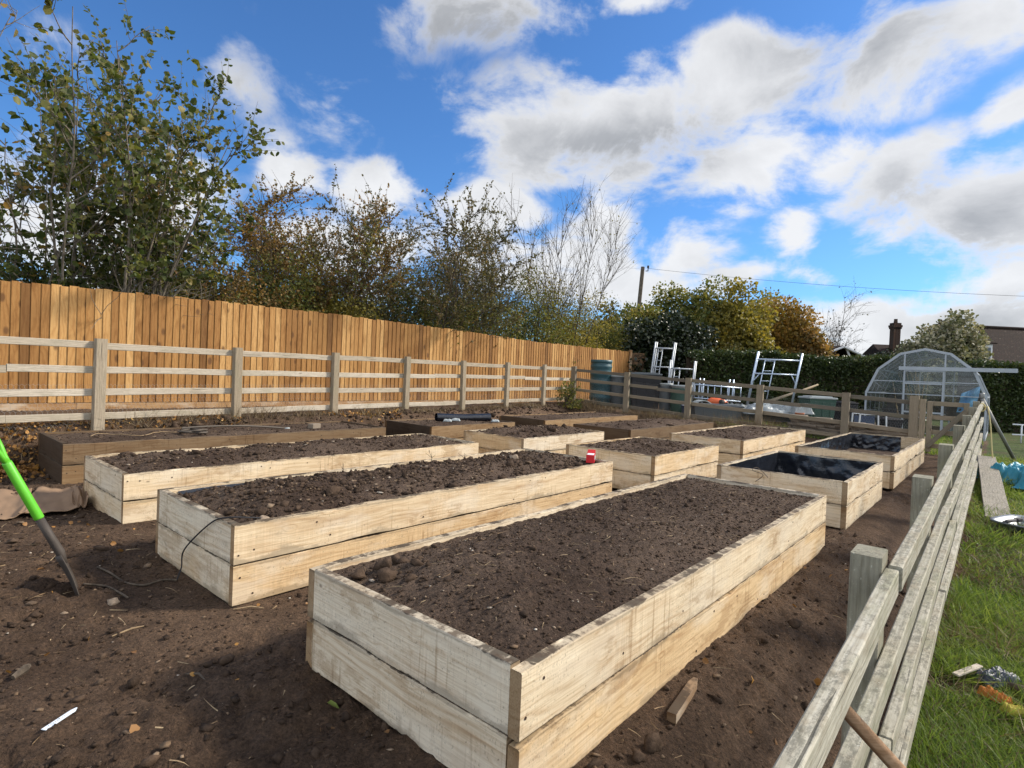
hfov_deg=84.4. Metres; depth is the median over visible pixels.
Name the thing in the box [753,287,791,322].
field maple
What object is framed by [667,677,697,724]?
wooden stake
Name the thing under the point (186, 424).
lumpy soil
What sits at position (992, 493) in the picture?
scaffold plank
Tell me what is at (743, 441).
raised bed
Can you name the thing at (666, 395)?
plastic drum
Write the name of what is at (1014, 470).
tarpaulin
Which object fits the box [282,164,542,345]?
hawthorn tree
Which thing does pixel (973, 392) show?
plastic sheet
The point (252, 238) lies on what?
hawthorn tree
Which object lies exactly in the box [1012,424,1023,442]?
white rack
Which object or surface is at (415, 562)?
soil clod
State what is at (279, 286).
shrub
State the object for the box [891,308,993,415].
shrub
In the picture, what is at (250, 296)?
shrub
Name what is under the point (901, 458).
raised bed
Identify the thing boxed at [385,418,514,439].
raised bed
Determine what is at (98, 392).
rail fence
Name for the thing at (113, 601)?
stone
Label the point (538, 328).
shrub
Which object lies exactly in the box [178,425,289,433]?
garden hose
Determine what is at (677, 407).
plastic drum
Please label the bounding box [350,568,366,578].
soil clod
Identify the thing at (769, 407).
plastic sheet
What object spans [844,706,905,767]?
garden tool
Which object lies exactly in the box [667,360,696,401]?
ladder
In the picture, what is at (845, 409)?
rail fence
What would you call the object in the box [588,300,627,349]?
hawthorn tree
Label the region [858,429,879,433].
walling stone
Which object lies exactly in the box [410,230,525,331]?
hawthorn tree
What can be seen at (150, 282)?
shrub
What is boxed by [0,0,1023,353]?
sky
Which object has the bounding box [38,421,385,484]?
raised bed
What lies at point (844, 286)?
overhead wire
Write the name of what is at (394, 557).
soil clod
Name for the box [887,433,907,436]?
walling stone
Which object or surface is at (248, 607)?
stick
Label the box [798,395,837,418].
storage crate
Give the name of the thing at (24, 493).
shovel
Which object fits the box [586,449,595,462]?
carton
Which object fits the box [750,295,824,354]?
field maple
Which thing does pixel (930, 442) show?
gate
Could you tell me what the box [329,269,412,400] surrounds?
shrub
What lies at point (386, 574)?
soil clod
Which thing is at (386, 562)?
soil clod
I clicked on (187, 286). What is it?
shrub
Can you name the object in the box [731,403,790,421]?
rubble heap
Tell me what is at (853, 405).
storage crate
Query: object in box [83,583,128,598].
root
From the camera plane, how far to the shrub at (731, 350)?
21.36 m
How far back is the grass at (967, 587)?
4.95 m
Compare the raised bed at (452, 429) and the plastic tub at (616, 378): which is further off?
the plastic tub at (616, 378)
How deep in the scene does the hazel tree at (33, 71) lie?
10.50 m
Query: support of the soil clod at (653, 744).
on the ground at (884, 520)
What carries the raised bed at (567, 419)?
on the ground at (884, 520)
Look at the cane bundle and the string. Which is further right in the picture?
the cane bundle
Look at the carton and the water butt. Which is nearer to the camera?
the carton
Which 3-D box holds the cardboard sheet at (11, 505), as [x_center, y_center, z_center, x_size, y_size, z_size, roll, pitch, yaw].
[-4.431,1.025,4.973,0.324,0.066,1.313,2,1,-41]
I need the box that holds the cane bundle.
[898,371,928,409]
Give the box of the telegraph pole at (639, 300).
[637,265,648,305]
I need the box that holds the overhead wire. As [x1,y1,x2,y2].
[649,268,1010,295]
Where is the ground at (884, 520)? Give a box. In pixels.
[0,400,1023,767]
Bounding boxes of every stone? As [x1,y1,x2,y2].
[107,597,119,605]
[796,423,816,427]
[825,428,839,431]
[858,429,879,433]
[877,431,898,433]
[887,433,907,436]
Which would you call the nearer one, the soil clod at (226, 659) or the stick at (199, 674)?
the stick at (199, 674)
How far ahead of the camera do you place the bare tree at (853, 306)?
31.11 m
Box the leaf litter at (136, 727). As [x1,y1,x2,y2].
[6,521,847,744]
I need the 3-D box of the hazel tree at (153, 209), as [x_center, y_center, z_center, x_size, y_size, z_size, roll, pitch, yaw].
[-7.173,-2.959,10.660,4.817,6.938,3.471,3,1,40]
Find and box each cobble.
[256,515,269,519]
[509,454,517,458]
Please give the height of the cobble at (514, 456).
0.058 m
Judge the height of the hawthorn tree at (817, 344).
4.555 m
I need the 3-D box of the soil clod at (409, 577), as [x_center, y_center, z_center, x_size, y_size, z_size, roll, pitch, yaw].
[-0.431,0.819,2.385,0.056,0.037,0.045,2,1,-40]
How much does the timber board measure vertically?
1.036 m
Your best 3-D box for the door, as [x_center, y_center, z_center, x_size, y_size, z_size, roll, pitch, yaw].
[12.068,0.537,16.595,0.970,1.900,0.050,3,1,41]
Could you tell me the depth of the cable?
3.30 m
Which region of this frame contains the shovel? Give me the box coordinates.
[0,439,78,595]
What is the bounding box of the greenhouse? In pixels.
[864,348,1017,440]
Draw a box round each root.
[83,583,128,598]
[96,566,176,585]
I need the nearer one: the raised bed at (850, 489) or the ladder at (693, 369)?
the raised bed at (850, 489)
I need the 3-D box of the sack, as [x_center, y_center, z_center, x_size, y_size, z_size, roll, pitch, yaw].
[7.481,0.631,14.607,0.556,0.285,0.379,2,1,0]
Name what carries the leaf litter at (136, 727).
on the ground at (884, 520)
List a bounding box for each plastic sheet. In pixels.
[741,403,791,413]
[956,386,980,411]
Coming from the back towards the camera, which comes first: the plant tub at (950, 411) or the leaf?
the plant tub at (950, 411)
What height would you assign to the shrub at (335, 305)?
3.860 m
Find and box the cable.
[177,516,260,579]
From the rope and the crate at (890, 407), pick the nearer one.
the rope
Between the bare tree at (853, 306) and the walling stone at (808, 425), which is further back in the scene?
the bare tree at (853, 306)
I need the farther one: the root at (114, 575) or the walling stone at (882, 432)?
the walling stone at (882, 432)
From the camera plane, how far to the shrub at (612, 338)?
24.15 m
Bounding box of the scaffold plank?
[977,455,1010,519]
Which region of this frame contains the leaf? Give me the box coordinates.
[327,700,338,708]
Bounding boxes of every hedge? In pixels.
[683,347,934,424]
[955,358,1023,432]
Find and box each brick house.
[863,319,947,356]
[940,325,1023,411]
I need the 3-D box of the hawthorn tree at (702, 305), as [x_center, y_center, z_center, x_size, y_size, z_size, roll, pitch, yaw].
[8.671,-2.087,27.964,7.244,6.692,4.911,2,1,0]
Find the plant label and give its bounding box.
[41,707,76,730]
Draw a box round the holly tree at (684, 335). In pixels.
[619,308,720,384]
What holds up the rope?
hanging from the rail fence at (859, 677)
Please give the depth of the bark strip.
3.19 m
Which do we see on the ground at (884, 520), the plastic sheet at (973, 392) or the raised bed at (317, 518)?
the raised bed at (317, 518)
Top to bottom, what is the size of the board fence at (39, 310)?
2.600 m
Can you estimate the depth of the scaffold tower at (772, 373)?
17.18 m
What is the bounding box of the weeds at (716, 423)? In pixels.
[553,392,807,440]
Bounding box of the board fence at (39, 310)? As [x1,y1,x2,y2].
[0,280,645,410]
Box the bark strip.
[952,663,982,676]
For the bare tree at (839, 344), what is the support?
on the ground at (884, 520)
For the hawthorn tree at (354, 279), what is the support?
on the ground at (884, 520)
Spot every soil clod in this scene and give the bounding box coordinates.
[218,653,234,665]
[253,672,265,678]
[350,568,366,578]
[373,557,391,569]
[376,567,397,582]
[381,721,390,731]
[391,554,399,564]
[396,557,409,563]
[404,574,416,581]
[410,558,423,565]
[631,748,645,763]
[644,732,662,753]
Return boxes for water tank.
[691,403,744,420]
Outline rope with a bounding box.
[978,403,993,457]
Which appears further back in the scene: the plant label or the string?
the string
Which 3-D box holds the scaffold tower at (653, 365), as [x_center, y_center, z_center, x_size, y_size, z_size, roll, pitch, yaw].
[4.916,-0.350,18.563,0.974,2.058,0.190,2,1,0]
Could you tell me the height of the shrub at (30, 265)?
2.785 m
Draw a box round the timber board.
[892,381,898,413]
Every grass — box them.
[715,417,987,455]
[894,495,1023,767]
[906,588,1023,767]
[943,453,1023,637]
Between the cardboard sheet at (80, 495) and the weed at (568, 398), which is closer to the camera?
the cardboard sheet at (80, 495)
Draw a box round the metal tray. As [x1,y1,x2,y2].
[990,514,1023,534]
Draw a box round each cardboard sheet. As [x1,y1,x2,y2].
[0,488,31,519]
[18,486,77,513]
[71,485,88,507]
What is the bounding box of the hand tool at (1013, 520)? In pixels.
[1002,518,1022,522]
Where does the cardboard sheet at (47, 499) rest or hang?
on the ground at (884, 520)
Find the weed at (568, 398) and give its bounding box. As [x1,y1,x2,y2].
[555,378,583,408]
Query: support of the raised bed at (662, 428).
on the ground at (884, 520)
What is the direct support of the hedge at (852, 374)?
on the ground at (884, 520)
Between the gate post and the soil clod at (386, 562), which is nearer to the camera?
the soil clod at (386, 562)
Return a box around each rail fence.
[0,336,576,429]
[571,366,908,437]
[772,401,983,767]
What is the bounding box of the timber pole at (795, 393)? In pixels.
[774,384,818,400]
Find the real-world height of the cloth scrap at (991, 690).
0.051 m
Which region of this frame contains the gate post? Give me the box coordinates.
[908,396,925,450]
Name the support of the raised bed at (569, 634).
on the ground at (884, 520)
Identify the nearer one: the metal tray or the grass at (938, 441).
the metal tray
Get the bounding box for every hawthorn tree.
[70,158,310,305]
[142,169,420,316]
[234,200,453,323]
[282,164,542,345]
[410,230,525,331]
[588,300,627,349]
[616,302,663,349]
[645,274,744,350]
[784,324,838,357]
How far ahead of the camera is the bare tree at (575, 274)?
20.47 m
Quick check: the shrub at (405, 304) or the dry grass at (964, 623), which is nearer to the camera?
the dry grass at (964, 623)
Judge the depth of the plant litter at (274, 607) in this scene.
2.60 m
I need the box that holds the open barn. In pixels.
[830,345,864,356]
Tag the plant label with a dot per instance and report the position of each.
(59, 719)
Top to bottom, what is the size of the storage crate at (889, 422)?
0.317 m
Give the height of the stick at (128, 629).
0.018 m
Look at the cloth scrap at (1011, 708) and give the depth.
2.87 m
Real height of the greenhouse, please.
2.594 m
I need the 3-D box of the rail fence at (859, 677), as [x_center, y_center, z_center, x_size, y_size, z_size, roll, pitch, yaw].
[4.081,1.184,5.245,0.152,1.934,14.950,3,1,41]
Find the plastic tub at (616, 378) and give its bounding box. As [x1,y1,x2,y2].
[610,375,623,403]
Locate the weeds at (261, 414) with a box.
[0,397,562,464]
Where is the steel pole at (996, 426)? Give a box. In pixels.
[979,393,1016,460]
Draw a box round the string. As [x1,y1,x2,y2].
[90,431,174,436]
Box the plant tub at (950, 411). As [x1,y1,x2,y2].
[944,406,961,416]
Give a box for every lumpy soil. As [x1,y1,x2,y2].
[0,404,593,484]
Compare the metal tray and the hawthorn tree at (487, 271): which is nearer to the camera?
the metal tray
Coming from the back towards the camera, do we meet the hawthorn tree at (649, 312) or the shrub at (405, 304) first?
the hawthorn tree at (649, 312)
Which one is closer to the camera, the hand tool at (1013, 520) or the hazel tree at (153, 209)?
the hand tool at (1013, 520)
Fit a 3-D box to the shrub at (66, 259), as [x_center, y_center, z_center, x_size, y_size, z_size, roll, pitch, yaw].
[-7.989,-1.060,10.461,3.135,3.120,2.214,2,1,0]
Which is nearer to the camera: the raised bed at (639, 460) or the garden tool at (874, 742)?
the garden tool at (874, 742)
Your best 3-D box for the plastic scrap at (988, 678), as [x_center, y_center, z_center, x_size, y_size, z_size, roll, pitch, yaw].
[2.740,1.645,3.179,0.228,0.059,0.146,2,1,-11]
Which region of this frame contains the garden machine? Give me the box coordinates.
[693,398,729,403]
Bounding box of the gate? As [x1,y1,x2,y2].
[925,401,969,451]
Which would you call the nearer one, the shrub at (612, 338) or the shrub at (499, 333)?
the shrub at (499, 333)
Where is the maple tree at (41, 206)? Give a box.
[0,0,159,284]
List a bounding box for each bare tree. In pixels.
[470,175,640,345]
[803,281,879,355]
[822,313,868,351]
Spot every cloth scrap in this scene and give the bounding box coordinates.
[976,685,1012,703]
[999,702,1023,716]
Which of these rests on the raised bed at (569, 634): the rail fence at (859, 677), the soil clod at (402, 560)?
the soil clod at (402, 560)
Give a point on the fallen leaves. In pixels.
(33, 467)
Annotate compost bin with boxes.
[630,372,661,408]
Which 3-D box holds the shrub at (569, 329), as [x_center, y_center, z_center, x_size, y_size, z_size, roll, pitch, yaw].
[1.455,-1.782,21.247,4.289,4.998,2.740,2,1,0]
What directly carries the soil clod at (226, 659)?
on the ground at (884, 520)
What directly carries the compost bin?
on the ground at (884, 520)
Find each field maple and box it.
[704,276,786,353]
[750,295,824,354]
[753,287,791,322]
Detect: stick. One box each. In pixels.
[10,664,30,678]
[112,625,143,636]
[185,672,204,679]
[234,606,263,609]
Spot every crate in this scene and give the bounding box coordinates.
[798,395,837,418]
[834,401,858,421]
[875,417,903,427]
[881,395,908,428]
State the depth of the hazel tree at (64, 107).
9.56 m
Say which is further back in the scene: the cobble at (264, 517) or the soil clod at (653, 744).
the cobble at (264, 517)
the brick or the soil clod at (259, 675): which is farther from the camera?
the brick
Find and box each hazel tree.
[0,0,193,291]
[0,28,294,402]
[8,49,246,402]
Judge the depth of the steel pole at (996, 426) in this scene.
10.96 m
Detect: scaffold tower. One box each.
[650,342,676,377]
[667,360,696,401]
[694,378,740,402]
[746,351,802,403]
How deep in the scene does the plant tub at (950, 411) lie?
16.74 m
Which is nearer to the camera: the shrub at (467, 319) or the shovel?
the shovel
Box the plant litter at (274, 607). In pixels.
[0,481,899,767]
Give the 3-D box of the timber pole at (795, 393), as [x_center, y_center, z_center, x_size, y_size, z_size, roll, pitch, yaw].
[8.956,0.290,17.901,1.909,0.661,0.060,2,1,-18]
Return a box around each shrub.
[0,253,105,288]
[1,244,146,402]
[84,243,204,402]
[141,254,251,304]
[182,262,302,401]
[208,247,328,311]
[242,254,384,319]
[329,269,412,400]
[371,274,458,345]
[412,294,500,333]
[423,279,532,339]
[481,259,587,362]
[513,269,604,348]
[541,288,628,350]
[575,288,645,350]
[711,340,743,394]
[869,348,896,356]
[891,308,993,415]
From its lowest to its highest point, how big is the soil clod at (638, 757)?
0.036 m
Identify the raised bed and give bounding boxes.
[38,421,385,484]
[83,433,478,523]
[155,448,612,606]
[306,474,826,767]
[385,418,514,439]
[463,424,603,453]
[499,412,637,426]
[566,436,718,488]
[573,417,712,439]
[669,425,805,463]
[716,451,882,529]
[795,432,924,488]
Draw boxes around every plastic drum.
[659,383,672,410]
[670,385,692,412]
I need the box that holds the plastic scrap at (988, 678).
[970,666,1022,687]
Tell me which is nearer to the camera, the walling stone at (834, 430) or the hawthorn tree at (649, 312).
the walling stone at (834, 430)
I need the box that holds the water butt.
[589,359,612,405]
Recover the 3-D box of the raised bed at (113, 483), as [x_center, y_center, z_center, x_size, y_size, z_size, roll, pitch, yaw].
[-2.235,0.899,6.413,1.235,0.536,4.032,3,1,41]
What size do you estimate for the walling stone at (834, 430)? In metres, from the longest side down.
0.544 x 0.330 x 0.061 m
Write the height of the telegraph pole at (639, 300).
8.481 m
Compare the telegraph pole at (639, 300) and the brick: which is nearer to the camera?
the brick
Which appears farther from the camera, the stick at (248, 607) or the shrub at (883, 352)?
the shrub at (883, 352)
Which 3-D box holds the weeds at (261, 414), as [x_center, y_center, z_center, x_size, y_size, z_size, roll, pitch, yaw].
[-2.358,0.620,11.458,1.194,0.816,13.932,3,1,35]
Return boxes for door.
[901,370,944,434]
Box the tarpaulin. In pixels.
[976,462,1023,489]
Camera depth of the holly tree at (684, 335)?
22.16 m
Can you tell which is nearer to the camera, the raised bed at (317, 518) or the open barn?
the raised bed at (317, 518)
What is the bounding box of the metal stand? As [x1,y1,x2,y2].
[851,413,886,425]
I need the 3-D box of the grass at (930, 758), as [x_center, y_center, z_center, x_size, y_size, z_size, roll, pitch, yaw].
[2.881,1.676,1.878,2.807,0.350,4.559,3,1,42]
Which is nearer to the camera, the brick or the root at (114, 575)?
the root at (114, 575)
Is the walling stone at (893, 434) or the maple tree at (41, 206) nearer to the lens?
the maple tree at (41, 206)
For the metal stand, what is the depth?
14.96 m
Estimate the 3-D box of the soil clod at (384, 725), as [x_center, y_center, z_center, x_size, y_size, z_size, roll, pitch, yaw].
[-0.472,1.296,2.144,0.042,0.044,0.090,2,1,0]
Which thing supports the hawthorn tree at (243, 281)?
on the ground at (884, 520)
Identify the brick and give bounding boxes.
[308,423,320,428]
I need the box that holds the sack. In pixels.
[789,403,814,414]
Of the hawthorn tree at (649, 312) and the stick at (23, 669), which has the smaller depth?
the stick at (23, 669)
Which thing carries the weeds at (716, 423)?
on the ground at (884, 520)
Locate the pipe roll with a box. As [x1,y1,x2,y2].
[435,413,490,421]
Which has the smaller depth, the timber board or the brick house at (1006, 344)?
the timber board
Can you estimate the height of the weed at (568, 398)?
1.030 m
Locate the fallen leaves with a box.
[0,408,402,482]
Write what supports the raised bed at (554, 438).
on the ground at (884, 520)
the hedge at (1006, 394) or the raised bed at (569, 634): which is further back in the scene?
the hedge at (1006, 394)
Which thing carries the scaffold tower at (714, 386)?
on the ground at (884, 520)
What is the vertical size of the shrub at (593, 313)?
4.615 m
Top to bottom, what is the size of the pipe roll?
0.157 m

